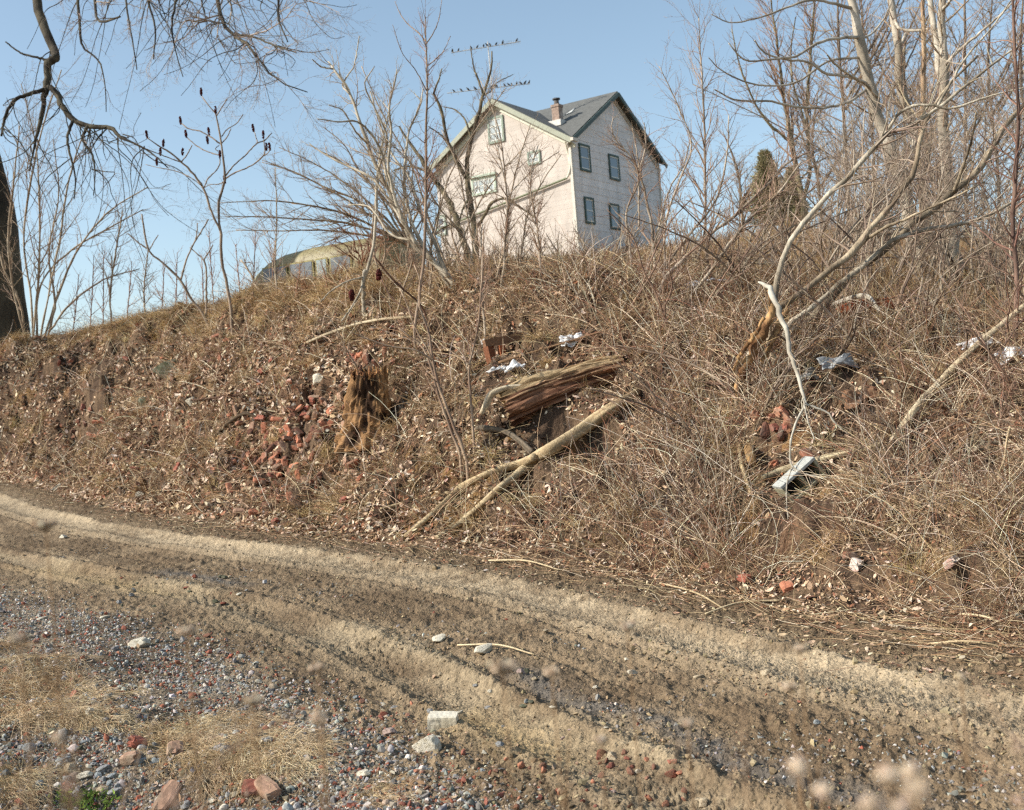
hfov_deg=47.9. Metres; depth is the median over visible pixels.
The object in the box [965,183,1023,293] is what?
sapling
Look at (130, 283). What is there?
weed stem
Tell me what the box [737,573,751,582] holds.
brick
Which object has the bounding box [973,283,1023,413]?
sapling
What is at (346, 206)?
bare shrub
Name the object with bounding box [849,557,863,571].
stone
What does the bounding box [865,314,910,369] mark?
sapling
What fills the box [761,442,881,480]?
fallen branch
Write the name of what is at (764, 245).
sapling
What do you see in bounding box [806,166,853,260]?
sapling
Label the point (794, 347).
stick
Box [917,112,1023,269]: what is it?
sapling
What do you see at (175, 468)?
brick
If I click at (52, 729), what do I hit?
stone
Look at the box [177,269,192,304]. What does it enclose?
weed stem
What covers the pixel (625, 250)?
bare shrub
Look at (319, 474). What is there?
brick
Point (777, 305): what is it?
hanging branch
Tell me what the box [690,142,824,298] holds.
sapling
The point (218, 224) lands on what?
sumac
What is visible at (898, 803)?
dry weed
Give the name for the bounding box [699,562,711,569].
brick
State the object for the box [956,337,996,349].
plastic sheet
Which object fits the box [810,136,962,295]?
sapling
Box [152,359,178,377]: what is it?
stone
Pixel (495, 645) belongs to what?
twig
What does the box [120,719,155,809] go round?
dry stalk
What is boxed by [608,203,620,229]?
window
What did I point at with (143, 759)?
stone
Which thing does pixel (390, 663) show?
dirt road
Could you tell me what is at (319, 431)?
brick
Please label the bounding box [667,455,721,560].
sapling
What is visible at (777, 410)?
brick
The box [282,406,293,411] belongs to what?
brick
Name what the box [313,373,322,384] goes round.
stone
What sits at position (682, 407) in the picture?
sapling
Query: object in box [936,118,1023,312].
sapling
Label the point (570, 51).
sky
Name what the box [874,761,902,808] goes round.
dry weed
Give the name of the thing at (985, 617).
twig
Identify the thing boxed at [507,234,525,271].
bare shrub
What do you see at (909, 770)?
dry weed
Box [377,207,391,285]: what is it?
sapling
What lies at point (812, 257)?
sapling
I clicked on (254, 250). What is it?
weed stem
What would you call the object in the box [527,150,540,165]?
window
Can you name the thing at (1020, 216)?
sapling
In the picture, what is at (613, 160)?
window
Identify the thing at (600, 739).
dry weed
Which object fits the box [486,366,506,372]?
plastic scrap
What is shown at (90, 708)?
stone
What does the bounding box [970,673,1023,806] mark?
dry stalk
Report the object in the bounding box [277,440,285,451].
brick
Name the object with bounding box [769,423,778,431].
brick
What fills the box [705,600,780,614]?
twig
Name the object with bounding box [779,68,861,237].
woodland tree
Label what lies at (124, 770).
dry stalk
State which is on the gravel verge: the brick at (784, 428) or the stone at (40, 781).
the stone at (40, 781)
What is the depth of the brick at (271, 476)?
20.00 m
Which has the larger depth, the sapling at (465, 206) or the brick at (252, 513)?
the sapling at (465, 206)
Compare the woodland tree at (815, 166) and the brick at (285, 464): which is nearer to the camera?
the brick at (285, 464)
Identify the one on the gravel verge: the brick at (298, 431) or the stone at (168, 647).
the stone at (168, 647)
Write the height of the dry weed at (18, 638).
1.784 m
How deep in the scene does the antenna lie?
54.98 m
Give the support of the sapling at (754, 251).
on the hillside
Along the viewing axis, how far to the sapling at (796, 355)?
13.91 m
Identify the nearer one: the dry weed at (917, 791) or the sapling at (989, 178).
the dry weed at (917, 791)
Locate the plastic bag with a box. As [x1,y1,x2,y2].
[559,332,582,347]
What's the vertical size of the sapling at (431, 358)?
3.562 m
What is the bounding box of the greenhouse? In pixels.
[251,236,421,287]
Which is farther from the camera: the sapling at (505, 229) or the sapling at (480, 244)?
the sapling at (505, 229)
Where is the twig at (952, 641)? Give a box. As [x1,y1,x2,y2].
[928,640,1018,650]
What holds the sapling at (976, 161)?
on the hillside
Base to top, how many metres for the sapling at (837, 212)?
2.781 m
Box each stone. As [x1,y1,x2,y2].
[22,742,36,750]
[33,780,43,785]
[36,616,47,619]
[47,728,57,735]
[55,756,70,762]
[56,794,68,802]
[64,763,73,773]
[77,771,92,778]
[85,707,94,714]
[94,772,101,777]
[96,764,109,771]
[96,786,108,795]
[98,776,105,781]
[107,773,115,777]
[107,787,122,795]
[119,750,140,764]
[128,637,150,647]
[134,757,146,763]
[137,397,147,408]
[145,755,156,759]
[151,757,159,763]
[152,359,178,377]
[164,645,172,650]
[179,800,189,808]
[185,396,196,405]
[261,736,272,741]
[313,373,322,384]
[356,769,371,776]
[382,727,395,735]
[412,734,441,752]
[432,634,445,641]
[474,643,491,653]
[495,741,503,746]
[597,749,606,754]
[607,751,616,759]
[627,669,637,673]
[664,769,676,777]
[693,674,703,678]
[695,797,706,807]
[760,669,769,675]
[813,719,820,724]
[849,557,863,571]
[876,610,887,617]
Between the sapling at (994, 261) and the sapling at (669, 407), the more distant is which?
the sapling at (994, 261)
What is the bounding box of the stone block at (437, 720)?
[427,711,458,730]
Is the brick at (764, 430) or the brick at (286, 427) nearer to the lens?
the brick at (764, 430)
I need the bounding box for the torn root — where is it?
[726,279,803,396]
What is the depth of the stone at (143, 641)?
9.84 m
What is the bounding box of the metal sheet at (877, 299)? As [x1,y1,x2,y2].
[836,297,895,313]
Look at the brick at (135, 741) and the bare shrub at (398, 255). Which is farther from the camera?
the bare shrub at (398, 255)
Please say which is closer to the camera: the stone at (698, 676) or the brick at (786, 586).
the stone at (698, 676)
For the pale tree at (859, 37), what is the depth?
23.73 m
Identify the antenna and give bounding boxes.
[447,40,529,97]
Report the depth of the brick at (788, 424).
13.13 m
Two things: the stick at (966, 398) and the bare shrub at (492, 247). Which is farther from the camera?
the bare shrub at (492, 247)
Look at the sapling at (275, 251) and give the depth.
27.26 m
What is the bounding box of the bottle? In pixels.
[744,444,755,466]
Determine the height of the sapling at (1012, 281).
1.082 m
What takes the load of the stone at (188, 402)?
on the hillside
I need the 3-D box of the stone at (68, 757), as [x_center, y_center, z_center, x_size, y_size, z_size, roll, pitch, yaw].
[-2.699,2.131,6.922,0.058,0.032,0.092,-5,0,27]
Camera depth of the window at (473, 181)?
54.93 m
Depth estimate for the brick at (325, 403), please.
20.52 m
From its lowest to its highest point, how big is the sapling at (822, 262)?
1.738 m
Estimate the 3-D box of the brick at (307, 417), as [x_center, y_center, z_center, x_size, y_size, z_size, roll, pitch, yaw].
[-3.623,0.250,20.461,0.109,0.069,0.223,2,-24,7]
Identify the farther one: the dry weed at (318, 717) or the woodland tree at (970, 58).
the woodland tree at (970, 58)
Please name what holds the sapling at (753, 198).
on the hillside
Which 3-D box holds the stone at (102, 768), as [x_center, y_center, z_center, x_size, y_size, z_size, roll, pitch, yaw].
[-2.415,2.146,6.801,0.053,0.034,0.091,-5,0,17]
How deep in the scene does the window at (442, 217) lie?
56.38 m
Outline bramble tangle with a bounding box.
[0,217,1023,649]
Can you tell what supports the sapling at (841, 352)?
on the hillside
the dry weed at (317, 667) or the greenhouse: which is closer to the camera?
the dry weed at (317, 667)
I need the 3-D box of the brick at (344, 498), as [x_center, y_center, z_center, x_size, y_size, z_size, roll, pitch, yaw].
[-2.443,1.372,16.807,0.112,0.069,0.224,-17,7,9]
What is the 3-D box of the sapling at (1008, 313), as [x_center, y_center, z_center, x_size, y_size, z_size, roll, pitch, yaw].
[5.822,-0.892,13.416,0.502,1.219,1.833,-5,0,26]
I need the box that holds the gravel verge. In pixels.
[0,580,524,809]
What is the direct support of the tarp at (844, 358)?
on the hillside
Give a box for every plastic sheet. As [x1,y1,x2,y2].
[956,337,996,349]
[994,346,1023,364]
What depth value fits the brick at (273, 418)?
20.89 m
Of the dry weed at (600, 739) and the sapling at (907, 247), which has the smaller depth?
the dry weed at (600, 739)
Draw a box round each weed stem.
[64,264,85,328]
[81,244,108,325]
[91,240,113,322]
[126,257,145,314]
[146,251,168,307]
[165,248,195,303]
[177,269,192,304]
[196,251,214,299]
[199,217,224,299]
[225,235,248,289]
[240,217,267,280]
[264,238,292,283]
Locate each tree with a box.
[0,0,375,343]
[302,31,458,285]
[392,46,543,260]
[703,0,926,274]
[703,117,756,232]
[723,0,839,234]
[746,0,1023,355]
[758,0,928,217]
[766,19,991,374]
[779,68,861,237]
[782,168,1023,351]
[795,97,1023,333]
[812,0,931,214]
[846,1,959,186]
[869,0,937,264]
[888,0,1023,239]
[893,0,971,270]
[896,58,970,221]
[901,0,1015,281]
[927,0,1023,226]
[934,0,1023,187]
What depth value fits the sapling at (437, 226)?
24.22 m
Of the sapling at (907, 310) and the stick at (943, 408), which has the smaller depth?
the stick at (943, 408)
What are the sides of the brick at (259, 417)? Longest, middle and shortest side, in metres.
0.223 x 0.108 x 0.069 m
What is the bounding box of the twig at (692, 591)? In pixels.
[659,582,726,610]
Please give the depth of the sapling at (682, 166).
19.93 m
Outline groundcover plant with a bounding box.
[48,785,121,809]
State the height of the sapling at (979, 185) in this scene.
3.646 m
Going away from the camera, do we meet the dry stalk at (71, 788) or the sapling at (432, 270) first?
the dry stalk at (71, 788)
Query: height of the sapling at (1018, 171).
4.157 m
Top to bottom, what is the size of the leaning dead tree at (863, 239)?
4.983 m
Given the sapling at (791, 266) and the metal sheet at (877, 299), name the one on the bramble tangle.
the metal sheet at (877, 299)
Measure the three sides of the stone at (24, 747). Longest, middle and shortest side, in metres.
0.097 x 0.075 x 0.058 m
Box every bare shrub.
[0,35,179,336]
[192,111,448,263]
[288,260,308,299]
[292,271,313,298]
[320,253,353,289]
[325,205,391,265]
[357,239,386,266]
[371,241,396,267]
[386,239,413,273]
[422,214,474,267]
[440,225,473,267]
[485,240,499,259]
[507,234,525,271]
[543,231,567,259]
[566,220,598,264]
[613,214,650,267]
[617,200,645,260]
[643,199,677,257]
[659,199,705,274]
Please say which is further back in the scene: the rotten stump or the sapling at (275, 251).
the sapling at (275, 251)
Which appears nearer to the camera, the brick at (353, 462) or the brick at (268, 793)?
the brick at (268, 793)
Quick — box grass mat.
[0,630,431,809]
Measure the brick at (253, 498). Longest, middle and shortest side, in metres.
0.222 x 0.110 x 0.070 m
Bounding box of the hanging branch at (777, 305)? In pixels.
[758,281,848,519]
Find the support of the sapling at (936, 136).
on the hillside
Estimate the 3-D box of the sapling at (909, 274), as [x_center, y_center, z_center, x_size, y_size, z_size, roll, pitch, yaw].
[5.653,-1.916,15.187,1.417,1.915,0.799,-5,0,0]
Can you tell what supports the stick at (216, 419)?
on the hillside
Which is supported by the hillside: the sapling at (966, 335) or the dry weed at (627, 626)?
the sapling at (966, 335)
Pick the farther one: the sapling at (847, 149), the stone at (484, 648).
the sapling at (847, 149)
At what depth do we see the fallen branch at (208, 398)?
24.36 m
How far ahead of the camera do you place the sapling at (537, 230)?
20.17 m
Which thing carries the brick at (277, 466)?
on the brick at (278, 474)
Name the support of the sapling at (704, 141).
on the hillside
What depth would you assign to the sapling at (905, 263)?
17.60 m
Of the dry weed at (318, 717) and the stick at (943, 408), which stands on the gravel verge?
the dry weed at (318, 717)
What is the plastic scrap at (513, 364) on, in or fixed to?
on the hillside
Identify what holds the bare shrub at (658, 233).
on the hillside
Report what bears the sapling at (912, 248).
on the hillside
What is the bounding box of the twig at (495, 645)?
[457,643,534,654]
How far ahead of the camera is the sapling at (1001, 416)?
11.33 m
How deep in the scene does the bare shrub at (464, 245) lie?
26.21 m
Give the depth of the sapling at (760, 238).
18.77 m
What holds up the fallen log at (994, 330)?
on the hillside
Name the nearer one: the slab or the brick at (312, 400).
the slab
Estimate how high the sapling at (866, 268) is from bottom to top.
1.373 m
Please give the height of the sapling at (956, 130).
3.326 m
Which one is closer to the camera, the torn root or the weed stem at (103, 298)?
the torn root
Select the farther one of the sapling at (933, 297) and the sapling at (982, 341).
the sapling at (933, 297)
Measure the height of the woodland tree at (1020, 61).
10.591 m
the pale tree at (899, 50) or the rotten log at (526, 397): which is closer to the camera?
the rotten log at (526, 397)
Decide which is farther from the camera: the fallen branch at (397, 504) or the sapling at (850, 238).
the sapling at (850, 238)
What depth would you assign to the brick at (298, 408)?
20.89 m
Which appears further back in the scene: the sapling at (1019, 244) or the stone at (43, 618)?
the sapling at (1019, 244)
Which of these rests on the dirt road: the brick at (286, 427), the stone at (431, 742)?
the stone at (431, 742)
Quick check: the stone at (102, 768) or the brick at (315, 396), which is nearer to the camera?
the stone at (102, 768)
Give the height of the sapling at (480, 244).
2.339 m
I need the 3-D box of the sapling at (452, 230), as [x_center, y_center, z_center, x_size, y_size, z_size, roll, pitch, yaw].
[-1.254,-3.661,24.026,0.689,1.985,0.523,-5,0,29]
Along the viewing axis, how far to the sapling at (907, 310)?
14.66 m
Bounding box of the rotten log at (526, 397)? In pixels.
[479,354,632,428]
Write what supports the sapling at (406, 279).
on the hillside
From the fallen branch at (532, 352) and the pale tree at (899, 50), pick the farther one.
the pale tree at (899, 50)
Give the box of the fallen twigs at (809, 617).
[1,471,1023,684]
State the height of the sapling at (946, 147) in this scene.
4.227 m
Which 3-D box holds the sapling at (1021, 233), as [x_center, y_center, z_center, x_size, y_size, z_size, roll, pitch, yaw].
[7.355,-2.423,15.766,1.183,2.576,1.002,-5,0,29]
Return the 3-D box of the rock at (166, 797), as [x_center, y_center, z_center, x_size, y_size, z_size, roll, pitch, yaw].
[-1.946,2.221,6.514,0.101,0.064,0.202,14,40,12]
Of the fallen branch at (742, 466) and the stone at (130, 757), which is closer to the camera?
the stone at (130, 757)
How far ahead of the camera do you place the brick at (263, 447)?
20.87 m
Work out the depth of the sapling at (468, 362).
16.12 m
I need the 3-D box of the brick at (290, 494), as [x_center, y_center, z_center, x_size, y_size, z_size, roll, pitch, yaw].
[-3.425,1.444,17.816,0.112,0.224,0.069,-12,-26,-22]
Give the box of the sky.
[0,0,1023,336]
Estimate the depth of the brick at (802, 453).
12.57 m
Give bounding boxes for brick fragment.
[339,791,345,796]
[517,761,524,768]
[540,762,546,767]
[608,762,614,768]
[626,766,634,774]
[662,800,668,806]
[681,787,686,793]
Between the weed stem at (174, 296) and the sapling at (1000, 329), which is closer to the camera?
the sapling at (1000, 329)
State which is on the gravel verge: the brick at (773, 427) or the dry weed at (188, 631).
the dry weed at (188, 631)
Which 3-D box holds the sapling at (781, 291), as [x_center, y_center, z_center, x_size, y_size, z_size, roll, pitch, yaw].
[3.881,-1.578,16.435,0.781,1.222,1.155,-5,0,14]
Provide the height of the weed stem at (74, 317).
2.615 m
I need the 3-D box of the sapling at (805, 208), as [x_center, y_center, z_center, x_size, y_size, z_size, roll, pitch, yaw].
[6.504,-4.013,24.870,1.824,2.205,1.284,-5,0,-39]
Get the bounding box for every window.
[436,215,446,236]
[470,172,496,195]
[487,115,504,144]
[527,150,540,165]
[578,143,591,172]
[583,196,595,224]
[608,153,620,180]
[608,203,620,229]
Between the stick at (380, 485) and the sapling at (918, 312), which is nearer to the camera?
the sapling at (918, 312)
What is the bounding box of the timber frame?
[482,332,523,364]
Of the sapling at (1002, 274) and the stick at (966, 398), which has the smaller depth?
the stick at (966, 398)
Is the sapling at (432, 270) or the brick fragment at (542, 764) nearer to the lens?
the brick fragment at (542, 764)
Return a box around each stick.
[211,404,222,434]
[376,482,394,503]
[395,393,437,408]
[412,359,422,388]
[433,386,467,396]
[443,405,480,456]
[551,269,607,291]
[604,325,644,341]
[676,517,719,544]
[700,309,746,334]
[777,334,819,366]
[780,402,793,412]
[845,408,909,449]
[897,369,913,414]
[925,375,998,439]
[938,403,947,414]
[977,426,1010,488]
[1007,495,1023,501]
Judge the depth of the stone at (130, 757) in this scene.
6.82 m
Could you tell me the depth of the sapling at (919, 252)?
20.96 m
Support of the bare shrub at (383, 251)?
on the hillside
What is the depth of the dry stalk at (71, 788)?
1.00 m
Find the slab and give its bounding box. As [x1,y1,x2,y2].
[965,439,998,454]
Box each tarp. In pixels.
[800,367,818,381]
[816,353,858,369]
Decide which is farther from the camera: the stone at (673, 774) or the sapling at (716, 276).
the sapling at (716, 276)
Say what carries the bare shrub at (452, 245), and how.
on the hillside
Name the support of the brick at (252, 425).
on the hillside
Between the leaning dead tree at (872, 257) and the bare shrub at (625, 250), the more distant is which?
the bare shrub at (625, 250)
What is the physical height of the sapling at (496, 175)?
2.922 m
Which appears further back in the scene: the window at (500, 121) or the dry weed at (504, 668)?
the window at (500, 121)
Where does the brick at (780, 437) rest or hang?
on the hillside
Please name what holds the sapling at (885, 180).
on the hillside
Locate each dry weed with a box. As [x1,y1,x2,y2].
[0,632,34,809]
[13,519,71,809]
[51,731,67,809]
[176,625,224,809]
[242,693,262,809]
[308,661,329,809]
[308,709,326,809]
[474,658,518,809]
[536,666,569,809]
[588,734,607,809]
[619,621,641,809]
[680,718,715,809]
[782,682,812,809]
[785,755,807,809]
[793,644,822,809]
[814,782,833,809]
[859,793,884,809]
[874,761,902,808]
[887,795,908,809]
[901,761,924,809]
[901,777,931,809]
[953,672,972,809]
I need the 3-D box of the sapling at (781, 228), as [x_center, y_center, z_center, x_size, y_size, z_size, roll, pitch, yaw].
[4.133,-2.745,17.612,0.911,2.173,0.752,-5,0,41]
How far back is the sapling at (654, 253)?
17.71 m
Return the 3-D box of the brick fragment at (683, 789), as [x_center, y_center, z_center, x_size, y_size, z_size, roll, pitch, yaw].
[0.871,1.955,5.834,0.033,0.041,0.014,6,6,26]
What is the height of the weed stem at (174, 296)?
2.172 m
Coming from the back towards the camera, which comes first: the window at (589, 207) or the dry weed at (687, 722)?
the window at (589, 207)
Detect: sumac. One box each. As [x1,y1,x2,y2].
[127,214,212,330]
[134,87,271,334]
[348,139,437,340]
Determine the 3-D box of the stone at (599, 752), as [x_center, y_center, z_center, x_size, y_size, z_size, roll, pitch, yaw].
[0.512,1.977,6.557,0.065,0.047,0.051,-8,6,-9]
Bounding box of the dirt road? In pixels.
[0,481,1023,809]
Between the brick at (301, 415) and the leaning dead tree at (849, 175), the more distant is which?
the brick at (301, 415)
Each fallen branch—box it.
[92,393,307,444]
[209,412,255,440]
[286,315,418,354]
[380,491,450,509]
[498,324,627,363]
[737,442,752,496]
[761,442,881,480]
[804,293,881,317]
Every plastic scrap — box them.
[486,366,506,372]
[505,359,525,372]
[688,279,726,286]
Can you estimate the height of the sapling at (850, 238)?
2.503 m
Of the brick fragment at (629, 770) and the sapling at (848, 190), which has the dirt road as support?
the brick fragment at (629, 770)
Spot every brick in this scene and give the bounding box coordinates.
[126,735,146,748]
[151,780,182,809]
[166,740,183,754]
[173,462,179,471]
[225,482,232,492]
[233,405,238,414]
[233,508,244,513]
[235,420,244,425]
[241,779,258,797]
[242,466,248,473]
[247,428,252,434]
[248,421,254,430]
[248,508,259,514]
[252,495,259,503]
[253,476,265,482]
[254,414,264,420]
[254,774,281,801]
[261,422,266,433]
[261,444,268,449]
[261,452,267,463]
[262,502,272,509]
[265,444,274,453]
[267,471,277,479]
[268,454,278,459]
[270,416,282,421]
[271,463,281,470]
[271,518,279,524]
[276,470,282,477]
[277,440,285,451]
[281,458,287,470]
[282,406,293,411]
[282,436,292,440]
[283,424,291,431]
[286,491,292,500]
[288,497,301,507]
[290,445,298,450]
[294,428,303,435]
[295,404,303,411]
[295,470,300,480]
[296,434,300,443]
[299,412,306,419]
[300,474,307,482]
[304,415,310,420]
[304,432,313,442]
[308,395,319,399]
[309,397,315,406]
[309,450,315,463]
[311,428,323,437]
[312,411,318,420]
[313,471,321,480]
[314,476,321,488]
[319,419,329,429]
[322,397,327,407]
[326,419,334,427]
[336,392,342,400]
[339,495,348,502]
[343,454,348,465]
[345,458,358,467]
[363,354,369,365]
[371,359,380,367]
[684,548,694,559]
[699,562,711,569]
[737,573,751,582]
[750,409,760,419]
[760,422,769,439]
[766,413,775,420]
[768,459,778,467]
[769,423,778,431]
[773,407,781,416]
[777,423,785,441]
[778,406,789,418]
[779,580,793,592]
[782,424,787,431]
[783,418,792,436]
[799,448,813,457]
[842,551,857,559]
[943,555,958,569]
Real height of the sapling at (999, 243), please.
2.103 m
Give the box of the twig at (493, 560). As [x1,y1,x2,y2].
[488,559,558,569]
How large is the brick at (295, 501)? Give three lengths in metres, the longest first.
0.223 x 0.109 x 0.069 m
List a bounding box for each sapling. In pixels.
[91,195,140,321]
[128,242,162,313]
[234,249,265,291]
[249,151,311,288]
[317,80,410,321]
[322,308,369,373]
[325,119,405,268]
[344,45,448,271]
[346,246,469,491]
[369,123,473,268]
[377,174,450,315]
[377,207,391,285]
[385,196,413,271]
[391,0,450,348]
[393,320,462,475]
[405,61,526,268]
[410,171,459,294]
[427,115,489,261]
[435,208,497,452]
[440,184,467,263]
[452,132,535,268]
[456,209,500,338]
[458,65,516,265]
[478,124,567,287]
[484,115,556,279]
[507,134,557,278]
[516,142,560,258]
[586,209,687,329]
[587,348,696,447]
[593,101,665,270]
[613,31,757,270]
[617,335,748,406]
[621,106,696,273]
[622,176,751,289]
[629,192,692,310]
[652,0,745,265]
[657,383,710,437]
[658,122,844,292]
[662,39,965,249]
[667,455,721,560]
[686,143,803,285]
[688,201,729,286]
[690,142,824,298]
[695,216,770,326]
[713,189,892,353]
[715,216,744,282]
[722,198,786,289]
[728,242,765,273]
[730,187,872,283]
[732,187,789,260]
[747,150,819,291]
[749,287,897,411]
[758,175,794,266]
[760,165,829,273]
[763,90,994,300]
[763,222,786,270]
[763,250,806,320]
[766,202,839,308]
[770,157,901,296]
[774,233,819,303]
[777,23,932,216]
[782,171,847,265]
[789,217,817,265]
[798,119,912,285]
[799,70,903,281]
[799,199,834,273]
[802,2,1006,277]
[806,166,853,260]
[807,135,862,272]
[808,98,904,256]
[809,104,993,261]
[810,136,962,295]
[820,85,967,273]
[820,377,915,450]
[821,286,844,341]
[825,126,905,292]
[830,284,875,357]
[833,98,950,274]
[835,328,921,371]
[837,55,1023,277]
[837,77,959,235]
[841,223,905,298]
[841,432,884,472]
[851,107,1022,277]
[852,150,910,256]
[854,112,1023,281]
[855,226,876,293]
[859,127,909,273]
[860,61,1023,281]
[861,220,945,290]
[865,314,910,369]
[867,45,1023,297]
[868,42,1023,286]
[878,105,1003,270]
[879,326,906,402]
[884,186,996,318]
[889,197,932,282]
[889,270,931,339]
[897,141,967,275]
[899,142,965,288]
[904,259,997,328]
[905,54,987,259]
[907,199,960,284]
[908,81,1023,268]
[914,270,959,330]
[915,169,1023,297]
[916,132,1022,291]
[916,169,967,295]
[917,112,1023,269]
[922,222,1022,305]
[925,222,976,308]
[932,271,1020,394]
[934,178,1021,302]
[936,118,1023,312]
[941,335,1001,417]
[944,182,1023,308]
[947,45,1023,269]
[947,309,991,359]
[952,105,1018,272]
[958,0,1023,346]
[960,204,1009,312]
[960,333,1023,386]
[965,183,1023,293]
[966,68,1023,242]
[966,200,1023,303]
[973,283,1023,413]
[977,194,1022,255]
[980,69,1023,289]
[983,22,1023,265]
[984,362,1023,448]
[986,238,1021,302]
[986,279,1023,358]
[991,302,1022,351]
[992,257,1023,335]
[994,192,1023,295]
[999,198,1023,303]
[1006,163,1023,264]
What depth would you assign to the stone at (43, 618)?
11.07 m
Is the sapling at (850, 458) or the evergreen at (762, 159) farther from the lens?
the evergreen at (762, 159)
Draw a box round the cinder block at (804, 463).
[772,456,826,502]
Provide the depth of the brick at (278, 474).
19.95 m
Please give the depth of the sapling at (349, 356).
20.29 m
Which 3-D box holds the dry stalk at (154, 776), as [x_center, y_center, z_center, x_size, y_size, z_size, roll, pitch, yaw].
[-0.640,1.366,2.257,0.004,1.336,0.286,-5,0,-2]
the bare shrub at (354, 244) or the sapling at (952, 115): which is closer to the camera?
the sapling at (952, 115)
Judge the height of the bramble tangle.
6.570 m
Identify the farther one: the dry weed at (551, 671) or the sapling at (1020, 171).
the sapling at (1020, 171)
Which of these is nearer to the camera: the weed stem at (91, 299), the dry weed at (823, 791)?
the dry weed at (823, 791)
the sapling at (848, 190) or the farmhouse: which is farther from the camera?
the farmhouse
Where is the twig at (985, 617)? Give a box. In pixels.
[959,613,1022,633]
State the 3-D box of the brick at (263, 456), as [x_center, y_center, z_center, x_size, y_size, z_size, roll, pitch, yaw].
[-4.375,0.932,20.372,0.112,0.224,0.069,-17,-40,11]
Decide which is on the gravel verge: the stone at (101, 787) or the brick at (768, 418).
the stone at (101, 787)
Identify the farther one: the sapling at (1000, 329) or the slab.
the sapling at (1000, 329)
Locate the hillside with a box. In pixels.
[0,229,1023,649]
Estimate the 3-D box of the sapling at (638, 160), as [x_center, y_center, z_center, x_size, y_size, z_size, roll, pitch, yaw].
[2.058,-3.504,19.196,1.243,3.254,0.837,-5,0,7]
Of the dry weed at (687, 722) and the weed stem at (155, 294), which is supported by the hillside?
the weed stem at (155, 294)
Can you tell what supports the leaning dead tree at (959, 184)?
on the hillside
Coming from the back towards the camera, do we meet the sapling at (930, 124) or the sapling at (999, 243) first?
the sapling at (999, 243)
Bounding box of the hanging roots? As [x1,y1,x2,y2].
[362,334,436,389]
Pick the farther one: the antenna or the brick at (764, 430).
the antenna
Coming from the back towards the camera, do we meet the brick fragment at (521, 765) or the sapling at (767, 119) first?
the sapling at (767, 119)
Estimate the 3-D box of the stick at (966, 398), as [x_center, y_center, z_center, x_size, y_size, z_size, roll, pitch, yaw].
[4.703,-0.146,12.185,1.255,0.358,0.267,-37,-12,-16]
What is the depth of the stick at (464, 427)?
16.65 m
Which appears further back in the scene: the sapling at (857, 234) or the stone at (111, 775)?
the sapling at (857, 234)
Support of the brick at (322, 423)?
on the hillside
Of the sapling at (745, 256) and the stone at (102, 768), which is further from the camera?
the sapling at (745, 256)
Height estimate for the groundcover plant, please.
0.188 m
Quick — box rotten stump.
[334,365,393,451]
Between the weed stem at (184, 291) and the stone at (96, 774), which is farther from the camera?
the weed stem at (184, 291)
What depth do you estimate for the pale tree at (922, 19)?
24.96 m
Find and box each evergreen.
[744,148,793,233]
[783,167,811,226]
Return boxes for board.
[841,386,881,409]
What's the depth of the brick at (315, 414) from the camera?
20.17 m
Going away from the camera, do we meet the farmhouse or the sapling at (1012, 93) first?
the sapling at (1012, 93)
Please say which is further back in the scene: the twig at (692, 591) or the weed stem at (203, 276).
the weed stem at (203, 276)
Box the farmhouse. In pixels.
[430,91,667,265]
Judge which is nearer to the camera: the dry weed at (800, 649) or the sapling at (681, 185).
the dry weed at (800, 649)
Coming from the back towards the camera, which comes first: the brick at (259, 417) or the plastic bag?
the brick at (259, 417)
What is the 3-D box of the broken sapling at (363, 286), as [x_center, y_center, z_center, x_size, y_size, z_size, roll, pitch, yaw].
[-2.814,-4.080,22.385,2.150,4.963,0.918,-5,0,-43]
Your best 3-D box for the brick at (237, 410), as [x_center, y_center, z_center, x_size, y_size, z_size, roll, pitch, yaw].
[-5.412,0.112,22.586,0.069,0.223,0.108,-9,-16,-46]
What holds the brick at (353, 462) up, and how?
on the hillside
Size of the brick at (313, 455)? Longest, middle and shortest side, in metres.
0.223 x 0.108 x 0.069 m
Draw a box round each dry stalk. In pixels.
[17,712,43,809]
[49,754,51,809]
[63,691,80,809]
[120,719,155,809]
[122,726,125,809]
[143,742,175,809]
[171,704,307,809]
[227,681,248,809]
[654,740,679,809]
[729,729,740,809]
[742,705,748,809]
[969,732,1023,809]
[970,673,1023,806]
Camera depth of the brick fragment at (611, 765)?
6.34 m
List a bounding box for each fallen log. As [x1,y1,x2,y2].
[435,388,640,538]
[889,303,1023,443]
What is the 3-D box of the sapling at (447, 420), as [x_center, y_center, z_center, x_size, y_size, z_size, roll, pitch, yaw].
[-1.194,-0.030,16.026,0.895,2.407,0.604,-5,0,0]
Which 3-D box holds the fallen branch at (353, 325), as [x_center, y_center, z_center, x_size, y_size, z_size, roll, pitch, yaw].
[-3.135,-1.342,22.093,3.668,0.455,0.217,-5,0,36]
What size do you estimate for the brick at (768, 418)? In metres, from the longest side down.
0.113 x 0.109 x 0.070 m
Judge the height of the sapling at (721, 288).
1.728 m
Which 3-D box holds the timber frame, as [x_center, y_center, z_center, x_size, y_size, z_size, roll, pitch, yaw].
[0.064,-0.866,18.160,1.144,0.648,0.427,-5,0,-26]
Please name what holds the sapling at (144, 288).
on the hillside

